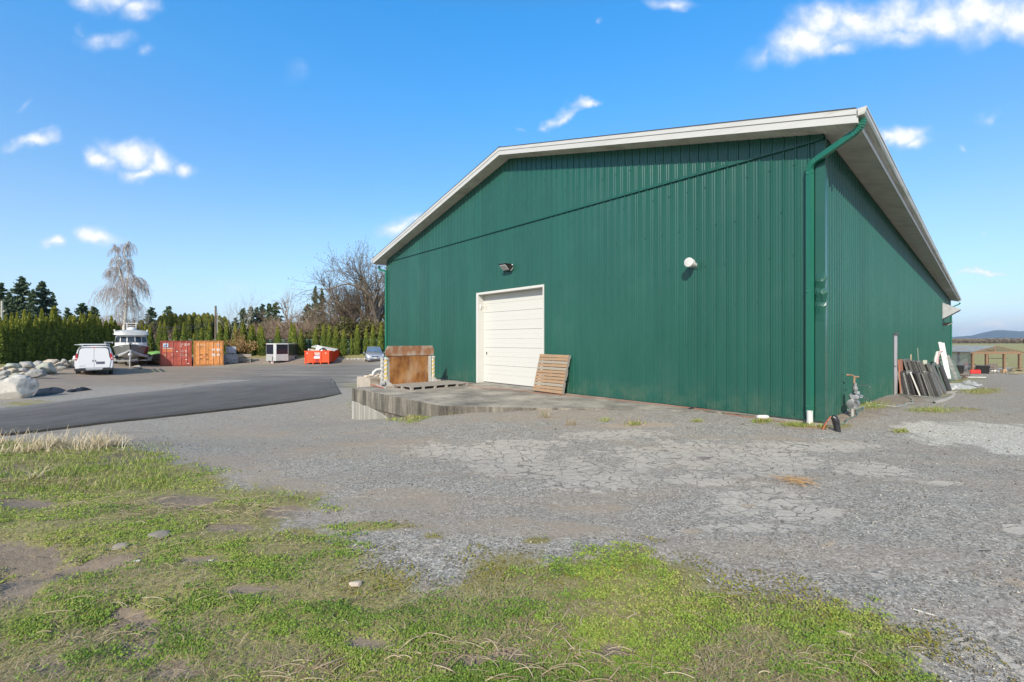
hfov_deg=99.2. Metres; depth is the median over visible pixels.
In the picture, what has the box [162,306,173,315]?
fir tree
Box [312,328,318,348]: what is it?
cedar
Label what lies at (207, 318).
tall cedar
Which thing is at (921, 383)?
panel
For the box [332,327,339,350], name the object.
cedar
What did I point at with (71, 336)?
cedar
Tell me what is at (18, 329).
cedar
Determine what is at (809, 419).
drain pipe
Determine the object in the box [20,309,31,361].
cedar
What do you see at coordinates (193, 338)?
cedar
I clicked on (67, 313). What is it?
fir tree
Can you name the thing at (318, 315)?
bare tree
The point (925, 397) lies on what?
garden hose
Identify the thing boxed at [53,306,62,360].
cedar
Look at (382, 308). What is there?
oak tree
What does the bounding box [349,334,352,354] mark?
cedar
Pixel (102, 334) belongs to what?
cedar
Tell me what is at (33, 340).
cedar
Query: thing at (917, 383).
panel
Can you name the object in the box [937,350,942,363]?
curved frame
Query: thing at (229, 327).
tall cedar
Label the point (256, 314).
fir tree
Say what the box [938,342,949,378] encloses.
plank
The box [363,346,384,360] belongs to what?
minivan
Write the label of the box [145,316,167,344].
bare bush
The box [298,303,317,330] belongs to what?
fir tree
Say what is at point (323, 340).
cedar
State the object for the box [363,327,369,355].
cedar
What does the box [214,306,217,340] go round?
utility pole
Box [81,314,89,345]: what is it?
cedar
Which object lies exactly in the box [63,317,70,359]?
cedar
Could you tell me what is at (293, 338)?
cedar
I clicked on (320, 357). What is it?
dumpster
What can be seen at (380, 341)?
cedar
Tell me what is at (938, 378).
panel
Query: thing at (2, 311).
utility pole
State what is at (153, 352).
green mound
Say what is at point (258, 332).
cedar
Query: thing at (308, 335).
evergreen bush
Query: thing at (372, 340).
cedar
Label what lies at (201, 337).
cedar
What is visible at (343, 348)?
cedar
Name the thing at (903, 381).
panel
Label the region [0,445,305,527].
dead grass
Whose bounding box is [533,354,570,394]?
pallet
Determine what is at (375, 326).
evergreen bush
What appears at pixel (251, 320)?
fir tree
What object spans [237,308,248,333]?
fir tree
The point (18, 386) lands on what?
boulder
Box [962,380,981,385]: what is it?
plastic sheet
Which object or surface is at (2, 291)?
fir tree
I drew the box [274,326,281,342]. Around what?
cedar
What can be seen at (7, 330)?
cedar
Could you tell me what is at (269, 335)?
bare bush
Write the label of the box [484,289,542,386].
overhead door
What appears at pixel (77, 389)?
ground cloth
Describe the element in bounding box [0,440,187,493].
bank grass
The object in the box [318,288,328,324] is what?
fir tree
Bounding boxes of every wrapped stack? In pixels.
[223,354,237,363]
[226,346,235,353]
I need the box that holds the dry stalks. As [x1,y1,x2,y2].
[404,410,642,424]
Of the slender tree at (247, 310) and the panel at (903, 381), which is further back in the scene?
the slender tree at (247, 310)
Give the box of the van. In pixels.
[73,343,117,373]
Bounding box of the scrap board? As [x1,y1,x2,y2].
[311,345,337,350]
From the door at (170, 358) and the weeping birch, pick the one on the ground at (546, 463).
the weeping birch
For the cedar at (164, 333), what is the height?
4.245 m
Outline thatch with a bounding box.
[0,443,937,681]
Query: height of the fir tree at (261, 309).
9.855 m
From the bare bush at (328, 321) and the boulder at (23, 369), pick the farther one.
the bare bush at (328, 321)
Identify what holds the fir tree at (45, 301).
on the ground at (546, 463)
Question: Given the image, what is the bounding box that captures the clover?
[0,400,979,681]
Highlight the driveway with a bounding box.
[0,377,341,436]
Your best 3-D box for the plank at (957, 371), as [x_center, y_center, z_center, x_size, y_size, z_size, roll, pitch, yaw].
[20.260,1.309,20.000,0.280,1.046,0.050,0,-38,21]
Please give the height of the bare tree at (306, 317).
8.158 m
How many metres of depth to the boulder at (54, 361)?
32.78 m
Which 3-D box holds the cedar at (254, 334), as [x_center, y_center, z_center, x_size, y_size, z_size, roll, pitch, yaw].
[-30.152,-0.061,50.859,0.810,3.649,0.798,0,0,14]
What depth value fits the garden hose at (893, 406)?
11.79 m
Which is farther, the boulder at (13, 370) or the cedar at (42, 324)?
the cedar at (42, 324)
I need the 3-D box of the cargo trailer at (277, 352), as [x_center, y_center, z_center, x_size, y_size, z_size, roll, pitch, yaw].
[-25.499,1.306,47.998,2.600,2.100,5.589,0,0,-11]
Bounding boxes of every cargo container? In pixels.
[160,341,191,365]
[193,341,222,365]
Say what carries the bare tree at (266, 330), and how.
on the ground at (546, 463)
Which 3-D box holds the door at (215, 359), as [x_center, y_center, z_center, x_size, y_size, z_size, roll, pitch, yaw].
[-29.541,1.188,43.513,1.190,2.300,0.092,0,0,-34]
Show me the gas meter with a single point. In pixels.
(852, 403)
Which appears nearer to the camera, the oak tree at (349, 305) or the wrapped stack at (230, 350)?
the wrapped stack at (230, 350)
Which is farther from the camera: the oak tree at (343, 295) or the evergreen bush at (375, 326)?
the oak tree at (343, 295)
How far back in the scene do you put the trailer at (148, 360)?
39.98 m
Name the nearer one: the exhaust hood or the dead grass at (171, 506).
the dead grass at (171, 506)
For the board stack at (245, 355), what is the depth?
46.70 m
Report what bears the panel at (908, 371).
on the ground at (546, 463)
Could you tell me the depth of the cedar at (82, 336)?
42.51 m
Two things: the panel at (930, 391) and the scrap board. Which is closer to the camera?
the panel at (930, 391)
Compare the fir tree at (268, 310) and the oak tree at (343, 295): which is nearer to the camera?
the oak tree at (343, 295)
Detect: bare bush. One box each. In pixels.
[125,319,156,337]
[126,316,155,341]
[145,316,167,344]
[256,327,276,342]
[269,324,298,342]
[270,325,289,340]
[280,318,315,342]
[283,325,312,341]
[303,312,350,333]
[303,315,336,329]
[326,309,358,323]
[357,310,384,349]
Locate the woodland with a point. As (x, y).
(993, 340)
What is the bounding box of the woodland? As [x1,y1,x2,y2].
[952,338,1023,342]
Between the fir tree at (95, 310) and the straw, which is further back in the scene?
the fir tree at (95, 310)
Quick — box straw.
[3,498,960,681]
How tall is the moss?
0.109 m
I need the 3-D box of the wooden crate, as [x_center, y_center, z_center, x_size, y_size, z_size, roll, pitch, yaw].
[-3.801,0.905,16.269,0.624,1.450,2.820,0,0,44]
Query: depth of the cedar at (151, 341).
50.95 m
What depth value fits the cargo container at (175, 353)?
42.03 m
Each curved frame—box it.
[934,351,939,363]
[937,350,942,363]
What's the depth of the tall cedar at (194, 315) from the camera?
64.41 m
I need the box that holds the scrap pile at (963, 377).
[959,373,970,379]
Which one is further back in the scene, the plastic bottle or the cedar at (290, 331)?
the cedar at (290, 331)
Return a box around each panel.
[898,359,902,393]
[900,370,906,394]
[900,373,904,393]
[903,372,909,394]
[905,359,909,369]
[905,372,911,394]
[906,370,913,394]
[908,373,915,394]
[910,372,920,395]
[911,372,918,394]
[914,372,921,395]
[915,372,923,395]
[917,372,926,395]
[920,373,928,395]
[922,373,930,395]
[923,372,932,396]
[925,372,934,396]
[927,373,937,396]
[929,366,943,393]
[929,372,941,396]
[930,364,946,393]
[936,364,947,390]
[939,366,951,390]
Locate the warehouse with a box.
[371,106,960,424]
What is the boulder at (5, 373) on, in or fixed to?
on the ground at (546, 463)
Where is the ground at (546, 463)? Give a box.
[0,343,1023,681]
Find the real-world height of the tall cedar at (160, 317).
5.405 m
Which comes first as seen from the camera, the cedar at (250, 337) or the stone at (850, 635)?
the stone at (850, 635)
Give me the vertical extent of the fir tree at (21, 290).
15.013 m
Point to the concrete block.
(365, 380)
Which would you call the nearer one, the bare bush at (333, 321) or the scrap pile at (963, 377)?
the scrap pile at (963, 377)
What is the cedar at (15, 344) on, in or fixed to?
on the ground at (546, 463)
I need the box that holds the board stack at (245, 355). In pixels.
[237,354,251,362]
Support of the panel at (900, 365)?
on the ground at (546, 463)
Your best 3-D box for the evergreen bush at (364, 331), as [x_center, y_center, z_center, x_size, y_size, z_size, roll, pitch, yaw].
[-18.912,-0.568,56.466,7.344,5.082,6.328,0,0,40]
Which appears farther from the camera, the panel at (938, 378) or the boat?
the boat
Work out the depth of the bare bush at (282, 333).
59.78 m
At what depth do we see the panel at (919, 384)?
15.78 m
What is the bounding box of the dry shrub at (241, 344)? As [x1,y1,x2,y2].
[223,328,257,353]
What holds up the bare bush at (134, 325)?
on the ground at (546, 463)
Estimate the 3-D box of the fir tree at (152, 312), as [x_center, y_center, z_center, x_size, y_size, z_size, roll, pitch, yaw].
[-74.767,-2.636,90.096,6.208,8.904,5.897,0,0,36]
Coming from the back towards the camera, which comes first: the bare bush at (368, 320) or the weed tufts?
the bare bush at (368, 320)
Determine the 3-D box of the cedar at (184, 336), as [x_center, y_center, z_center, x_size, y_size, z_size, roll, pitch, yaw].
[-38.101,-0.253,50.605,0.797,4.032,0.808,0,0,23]
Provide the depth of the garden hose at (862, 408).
9.63 m
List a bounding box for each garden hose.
[830,407,863,426]
[847,394,913,409]
[899,393,948,397]
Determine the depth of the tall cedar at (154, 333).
64.47 m
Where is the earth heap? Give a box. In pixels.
[138,353,159,364]
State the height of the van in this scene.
2.328 m
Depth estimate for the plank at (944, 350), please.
19.65 m
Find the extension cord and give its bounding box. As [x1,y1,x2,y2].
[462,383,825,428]
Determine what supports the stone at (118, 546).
on the ground at (546, 463)
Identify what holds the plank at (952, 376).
on the ground at (546, 463)
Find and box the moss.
[337,519,1019,681]
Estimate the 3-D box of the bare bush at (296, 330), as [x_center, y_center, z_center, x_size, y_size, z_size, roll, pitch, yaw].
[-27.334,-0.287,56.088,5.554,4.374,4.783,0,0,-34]
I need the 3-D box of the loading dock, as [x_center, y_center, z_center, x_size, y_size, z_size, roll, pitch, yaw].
[-0.026,2.415,12.300,4.368,1.570,11.750,0,0,-43]
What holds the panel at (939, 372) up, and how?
on the ground at (546, 463)
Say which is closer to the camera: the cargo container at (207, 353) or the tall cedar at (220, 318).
the cargo container at (207, 353)
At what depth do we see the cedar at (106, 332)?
45.17 m
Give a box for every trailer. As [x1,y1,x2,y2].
[114,350,151,367]
[264,343,297,363]
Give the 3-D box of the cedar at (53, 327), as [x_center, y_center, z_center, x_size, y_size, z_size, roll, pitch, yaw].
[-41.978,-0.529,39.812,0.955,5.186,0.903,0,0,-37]
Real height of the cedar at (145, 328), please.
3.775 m
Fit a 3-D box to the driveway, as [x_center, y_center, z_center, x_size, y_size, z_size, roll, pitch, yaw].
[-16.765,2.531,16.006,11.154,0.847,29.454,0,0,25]
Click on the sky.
(233, 143)
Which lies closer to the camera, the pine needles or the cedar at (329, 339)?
the pine needles
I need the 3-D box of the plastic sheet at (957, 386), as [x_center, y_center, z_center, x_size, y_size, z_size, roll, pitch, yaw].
[20.669,2.078,20.084,7.696,0.223,1.018,0,0,-44]
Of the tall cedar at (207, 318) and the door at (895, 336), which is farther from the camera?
the tall cedar at (207, 318)
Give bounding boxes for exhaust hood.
[942,303,960,318]
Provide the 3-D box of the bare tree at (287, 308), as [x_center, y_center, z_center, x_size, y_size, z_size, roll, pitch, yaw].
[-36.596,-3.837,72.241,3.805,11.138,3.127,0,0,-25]
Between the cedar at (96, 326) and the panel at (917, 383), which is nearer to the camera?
the panel at (917, 383)
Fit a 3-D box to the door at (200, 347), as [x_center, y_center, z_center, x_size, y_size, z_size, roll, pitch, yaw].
[-30.551,1.188,42.840,1.190,2.300,0.092,0,0,-34]
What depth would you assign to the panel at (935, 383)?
15.61 m
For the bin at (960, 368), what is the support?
on the ground at (546, 463)
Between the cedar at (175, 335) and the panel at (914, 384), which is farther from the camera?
the cedar at (175, 335)
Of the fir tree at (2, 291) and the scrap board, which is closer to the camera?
the scrap board
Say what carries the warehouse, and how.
on the ground at (546, 463)
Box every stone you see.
[111,543,128,550]
[132,365,141,368]
[147,530,170,539]
[349,580,361,586]
[837,630,851,638]
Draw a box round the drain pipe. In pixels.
[806,410,812,425]
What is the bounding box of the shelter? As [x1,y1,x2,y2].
[952,346,1023,370]
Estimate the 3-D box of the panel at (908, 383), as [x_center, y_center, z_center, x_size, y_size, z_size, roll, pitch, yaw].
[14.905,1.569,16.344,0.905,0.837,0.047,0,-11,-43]
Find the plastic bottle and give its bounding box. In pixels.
[756,415,768,418]
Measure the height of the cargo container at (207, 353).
2.500 m
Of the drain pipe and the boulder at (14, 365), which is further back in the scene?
the boulder at (14, 365)
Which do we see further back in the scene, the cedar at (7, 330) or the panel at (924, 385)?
the cedar at (7, 330)
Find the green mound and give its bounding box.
[148,351,159,354]
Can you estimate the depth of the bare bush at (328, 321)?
56.85 m
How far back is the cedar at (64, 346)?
40.53 m
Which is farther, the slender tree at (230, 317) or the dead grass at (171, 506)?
the slender tree at (230, 317)
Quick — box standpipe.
[831,415,840,431]
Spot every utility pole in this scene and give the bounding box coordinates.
[1,301,4,319]
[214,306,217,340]
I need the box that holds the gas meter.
[846,374,871,416]
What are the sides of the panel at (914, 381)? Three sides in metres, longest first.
0.880 x 0.300 x 0.036 m
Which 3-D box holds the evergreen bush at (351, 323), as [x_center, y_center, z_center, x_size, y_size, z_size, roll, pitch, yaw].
[-19.537,-0.423,57.538,7.040,4.827,8.016,0,0,26]
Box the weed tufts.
[347,379,1006,432]
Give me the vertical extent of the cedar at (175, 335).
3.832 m
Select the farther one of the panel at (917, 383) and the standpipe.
the panel at (917, 383)
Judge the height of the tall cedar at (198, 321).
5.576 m
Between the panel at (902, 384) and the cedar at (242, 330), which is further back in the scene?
the cedar at (242, 330)
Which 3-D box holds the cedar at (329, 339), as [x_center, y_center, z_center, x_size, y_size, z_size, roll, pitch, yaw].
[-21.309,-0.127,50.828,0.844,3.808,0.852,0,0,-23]
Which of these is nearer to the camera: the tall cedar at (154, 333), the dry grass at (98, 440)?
the dry grass at (98, 440)
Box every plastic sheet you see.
[950,383,975,389]
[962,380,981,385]
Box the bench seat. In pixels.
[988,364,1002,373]
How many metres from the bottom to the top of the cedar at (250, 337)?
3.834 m
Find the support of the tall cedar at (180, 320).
on the ground at (546, 463)
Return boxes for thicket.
[120,320,303,338]
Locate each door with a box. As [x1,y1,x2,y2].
[160,341,175,364]
[176,341,191,364]
[194,342,208,363]
[209,341,222,363]
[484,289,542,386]
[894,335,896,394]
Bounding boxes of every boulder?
[0,370,10,376]
[0,375,38,398]
[4,363,20,368]
[7,368,18,374]
[18,367,28,372]
[19,361,35,368]
[24,369,46,377]
[33,361,42,368]
[36,362,56,373]
[43,359,58,364]
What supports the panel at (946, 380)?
on the ground at (546, 463)
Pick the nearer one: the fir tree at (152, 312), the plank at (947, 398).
the plank at (947, 398)
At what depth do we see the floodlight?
15.38 m
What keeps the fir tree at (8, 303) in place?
on the ground at (546, 463)
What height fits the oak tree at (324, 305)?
9.036 m
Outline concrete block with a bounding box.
[357,374,387,386]
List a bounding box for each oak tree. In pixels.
[288,237,386,324]
[308,287,383,323]
[312,257,384,326]
[329,278,362,320]
[339,267,384,317]
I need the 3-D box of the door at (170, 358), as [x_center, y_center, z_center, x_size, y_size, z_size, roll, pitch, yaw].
[-32.894,1.195,41.686,1.190,2.300,0.092,0,0,-36]
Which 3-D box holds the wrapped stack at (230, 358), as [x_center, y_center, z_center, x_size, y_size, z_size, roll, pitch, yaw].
[-29.872,1.868,46.269,1.297,1.000,1.181,0,0,-33]
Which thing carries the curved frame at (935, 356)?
on the ground at (546, 463)
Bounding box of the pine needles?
[764,474,823,486]
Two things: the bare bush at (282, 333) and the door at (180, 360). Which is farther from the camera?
the bare bush at (282, 333)
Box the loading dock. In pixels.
[352,380,756,419]
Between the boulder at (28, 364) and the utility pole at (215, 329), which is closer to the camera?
the boulder at (28, 364)
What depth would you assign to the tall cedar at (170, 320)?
62.71 m
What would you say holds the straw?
on the ground at (546, 463)
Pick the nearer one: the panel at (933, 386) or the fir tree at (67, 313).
the panel at (933, 386)
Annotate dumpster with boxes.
[304,350,339,363]
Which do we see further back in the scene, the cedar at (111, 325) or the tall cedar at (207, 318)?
the tall cedar at (207, 318)
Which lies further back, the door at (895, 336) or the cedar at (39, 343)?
the cedar at (39, 343)
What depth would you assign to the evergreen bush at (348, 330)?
53.62 m
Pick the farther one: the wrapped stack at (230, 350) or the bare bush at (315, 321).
the bare bush at (315, 321)
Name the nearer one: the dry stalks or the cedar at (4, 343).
the dry stalks
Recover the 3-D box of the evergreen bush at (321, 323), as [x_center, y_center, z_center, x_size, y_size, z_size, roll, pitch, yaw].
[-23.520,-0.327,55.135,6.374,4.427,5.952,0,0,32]
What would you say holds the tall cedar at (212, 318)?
on the ground at (546, 463)
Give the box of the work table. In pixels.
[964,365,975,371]
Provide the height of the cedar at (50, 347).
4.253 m
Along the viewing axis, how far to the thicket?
84.73 m
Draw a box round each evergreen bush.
[303,321,338,348]
[304,321,353,350]
[310,323,352,351]
[332,316,377,348]
[333,321,384,351]
[347,320,378,352]
[353,315,384,346]
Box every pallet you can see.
[392,380,467,390]
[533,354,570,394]
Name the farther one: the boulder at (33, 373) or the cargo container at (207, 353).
the cargo container at (207, 353)
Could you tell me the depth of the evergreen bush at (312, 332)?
53.62 m
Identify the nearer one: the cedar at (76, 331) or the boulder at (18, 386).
the boulder at (18, 386)
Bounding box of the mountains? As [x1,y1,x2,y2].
[952,330,1023,338]
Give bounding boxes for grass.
[0,426,169,479]
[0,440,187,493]
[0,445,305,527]
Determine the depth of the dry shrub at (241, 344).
49.60 m
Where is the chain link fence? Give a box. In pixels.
[154,339,376,353]
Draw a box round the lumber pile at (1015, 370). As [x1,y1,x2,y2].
[1004,367,1023,374]
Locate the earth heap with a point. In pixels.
(155, 359)
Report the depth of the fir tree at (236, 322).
79.71 m
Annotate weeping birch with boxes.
[88,241,152,329]
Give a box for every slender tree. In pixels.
[217,297,239,337]
[227,288,274,328]
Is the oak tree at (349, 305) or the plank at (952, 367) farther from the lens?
the oak tree at (349, 305)
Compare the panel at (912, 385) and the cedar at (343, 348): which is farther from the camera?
the cedar at (343, 348)
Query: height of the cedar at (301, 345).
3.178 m
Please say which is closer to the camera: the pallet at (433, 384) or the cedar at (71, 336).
the pallet at (433, 384)
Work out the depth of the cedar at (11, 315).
37.18 m
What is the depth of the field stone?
36.90 m
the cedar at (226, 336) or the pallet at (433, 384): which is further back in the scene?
the cedar at (226, 336)
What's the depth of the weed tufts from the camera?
10.50 m
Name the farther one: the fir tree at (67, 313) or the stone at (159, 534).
the fir tree at (67, 313)
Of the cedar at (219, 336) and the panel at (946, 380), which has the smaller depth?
the panel at (946, 380)
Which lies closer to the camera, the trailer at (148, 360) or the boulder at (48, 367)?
the boulder at (48, 367)
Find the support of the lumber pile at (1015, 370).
on the ground at (546, 463)
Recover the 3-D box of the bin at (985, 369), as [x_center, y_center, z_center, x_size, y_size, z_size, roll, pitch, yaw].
[44.034,2.667,40.777,0.978,0.760,0.978,0,0,-43]
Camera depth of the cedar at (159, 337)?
50.35 m
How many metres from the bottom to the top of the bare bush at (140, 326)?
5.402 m
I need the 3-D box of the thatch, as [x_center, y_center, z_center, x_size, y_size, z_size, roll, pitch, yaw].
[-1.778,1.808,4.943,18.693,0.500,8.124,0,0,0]
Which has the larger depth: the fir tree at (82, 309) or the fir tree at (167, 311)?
the fir tree at (167, 311)
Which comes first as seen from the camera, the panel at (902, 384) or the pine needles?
the pine needles
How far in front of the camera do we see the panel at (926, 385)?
15.64 m
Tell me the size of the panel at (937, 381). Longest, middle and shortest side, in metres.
1.106 x 1.000 x 0.052 m
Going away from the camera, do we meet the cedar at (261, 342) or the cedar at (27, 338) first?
the cedar at (27, 338)
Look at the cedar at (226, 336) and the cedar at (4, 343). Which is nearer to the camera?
the cedar at (4, 343)
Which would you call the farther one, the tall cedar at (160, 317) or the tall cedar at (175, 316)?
the tall cedar at (175, 316)
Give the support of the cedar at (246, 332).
on the ground at (546, 463)
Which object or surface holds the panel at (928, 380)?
on the ground at (546, 463)
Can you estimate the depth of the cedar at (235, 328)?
50.42 m
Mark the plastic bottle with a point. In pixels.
(763, 416)
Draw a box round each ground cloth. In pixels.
[67,387,88,391]
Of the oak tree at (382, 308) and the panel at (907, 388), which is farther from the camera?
the oak tree at (382, 308)
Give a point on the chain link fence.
(285, 339)
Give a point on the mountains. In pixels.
(1001, 334)
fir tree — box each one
[0,282,20,314]
[0,292,20,319]
[4,276,49,322]
[25,289,40,321]
[27,281,62,318]
[49,293,61,316]
[62,307,73,320]
[66,303,92,321]
[89,306,99,317]
[143,307,157,325]
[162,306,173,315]
[231,317,240,336]
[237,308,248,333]
[247,306,256,324]
[252,307,260,326]
[259,303,273,323]
[259,304,265,322]
[266,302,284,322]
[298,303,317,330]
[311,286,324,324]
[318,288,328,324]
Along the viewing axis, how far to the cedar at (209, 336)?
50.44 m
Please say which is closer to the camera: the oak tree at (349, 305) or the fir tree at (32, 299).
the oak tree at (349, 305)
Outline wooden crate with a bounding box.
[372,346,437,386]
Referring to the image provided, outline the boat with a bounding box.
[113,323,149,358]
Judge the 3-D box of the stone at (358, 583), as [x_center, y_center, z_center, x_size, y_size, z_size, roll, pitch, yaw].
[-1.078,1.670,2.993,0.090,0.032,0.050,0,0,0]
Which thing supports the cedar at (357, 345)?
on the ground at (546, 463)
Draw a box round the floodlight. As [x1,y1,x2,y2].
[498,263,512,270]
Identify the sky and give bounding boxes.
[0,0,1023,336]
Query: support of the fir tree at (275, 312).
on the ground at (546, 463)
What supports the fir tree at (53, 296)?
on the ground at (546, 463)
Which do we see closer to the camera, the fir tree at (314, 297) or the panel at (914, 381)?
the panel at (914, 381)
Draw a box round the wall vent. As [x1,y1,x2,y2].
[684,258,697,268]
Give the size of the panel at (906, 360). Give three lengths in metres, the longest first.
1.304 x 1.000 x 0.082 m
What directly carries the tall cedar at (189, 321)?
on the ground at (546, 463)
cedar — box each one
[0,317,8,363]
[3,314,11,363]
[8,312,14,322]
[9,318,18,362]
[14,312,23,362]
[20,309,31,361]
[27,312,35,361]
[33,315,42,360]
[38,308,48,360]
[45,317,53,358]
[49,307,59,358]
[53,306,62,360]
[58,315,66,359]
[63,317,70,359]
[67,315,75,359]
[72,315,80,354]
[78,320,85,346]
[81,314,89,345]
[87,311,95,345]
[93,314,100,345]
[98,319,105,345]
[103,321,111,349]
[108,315,115,356]
[143,323,148,351]
[147,325,154,351]
[148,322,155,350]
[155,320,162,350]
[156,315,163,330]
[162,320,168,340]
[166,312,173,336]
[171,323,179,340]
[173,313,177,324]
[177,314,183,338]
[180,322,187,340]
[185,314,193,340]
[191,312,196,330]
[192,333,194,354]
[194,314,202,340]
[198,327,204,340]
[203,312,211,340]
[206,320,212,340]
[210,314,214,340]
[216,325,223,352]
[218,315,223,332]
[223,321,230,353]
[224,319,230,338]
[231,323,238,353]
[239,322,246,353]
[244,324,247,353]
[246,324,254,354]
[253,325,256,354]
[256,325,260,353]
[257,326,265,355]
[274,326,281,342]
[288,322,292,342]
[289,324,297,347]
[298,329,304,354]
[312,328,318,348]
[320,324,326,349]
[326,324,332,347]
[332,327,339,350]
[339,329,347,355]
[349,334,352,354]
[353,324,360,354]
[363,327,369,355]
[369,324,375,345]
[377,323,384,352]
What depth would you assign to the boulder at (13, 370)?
26.20 m
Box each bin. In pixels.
[956,365,964,372]
[975,365,989,373]
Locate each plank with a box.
[933,393,955,402]
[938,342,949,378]
[939,358,954,380]
[942,343,950,378]
[947,355,958,379]
[951,360,961,378]
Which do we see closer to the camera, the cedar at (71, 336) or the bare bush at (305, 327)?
the cedar at (71, 336)
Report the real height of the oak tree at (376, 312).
15.372 m
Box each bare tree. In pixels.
[252,308,277,335]
[260,298,311,336]
[283,287,297,323]
[294,301,324,331]
[304,290,340,328]
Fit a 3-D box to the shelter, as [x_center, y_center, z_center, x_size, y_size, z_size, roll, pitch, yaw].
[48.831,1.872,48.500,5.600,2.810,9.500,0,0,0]
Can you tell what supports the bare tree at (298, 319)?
on the ground at (546, 463)
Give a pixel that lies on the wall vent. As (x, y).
(691, 263)
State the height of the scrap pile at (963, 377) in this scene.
0.586 m
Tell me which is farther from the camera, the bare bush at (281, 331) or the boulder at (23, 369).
the bare bush at (281, 331)

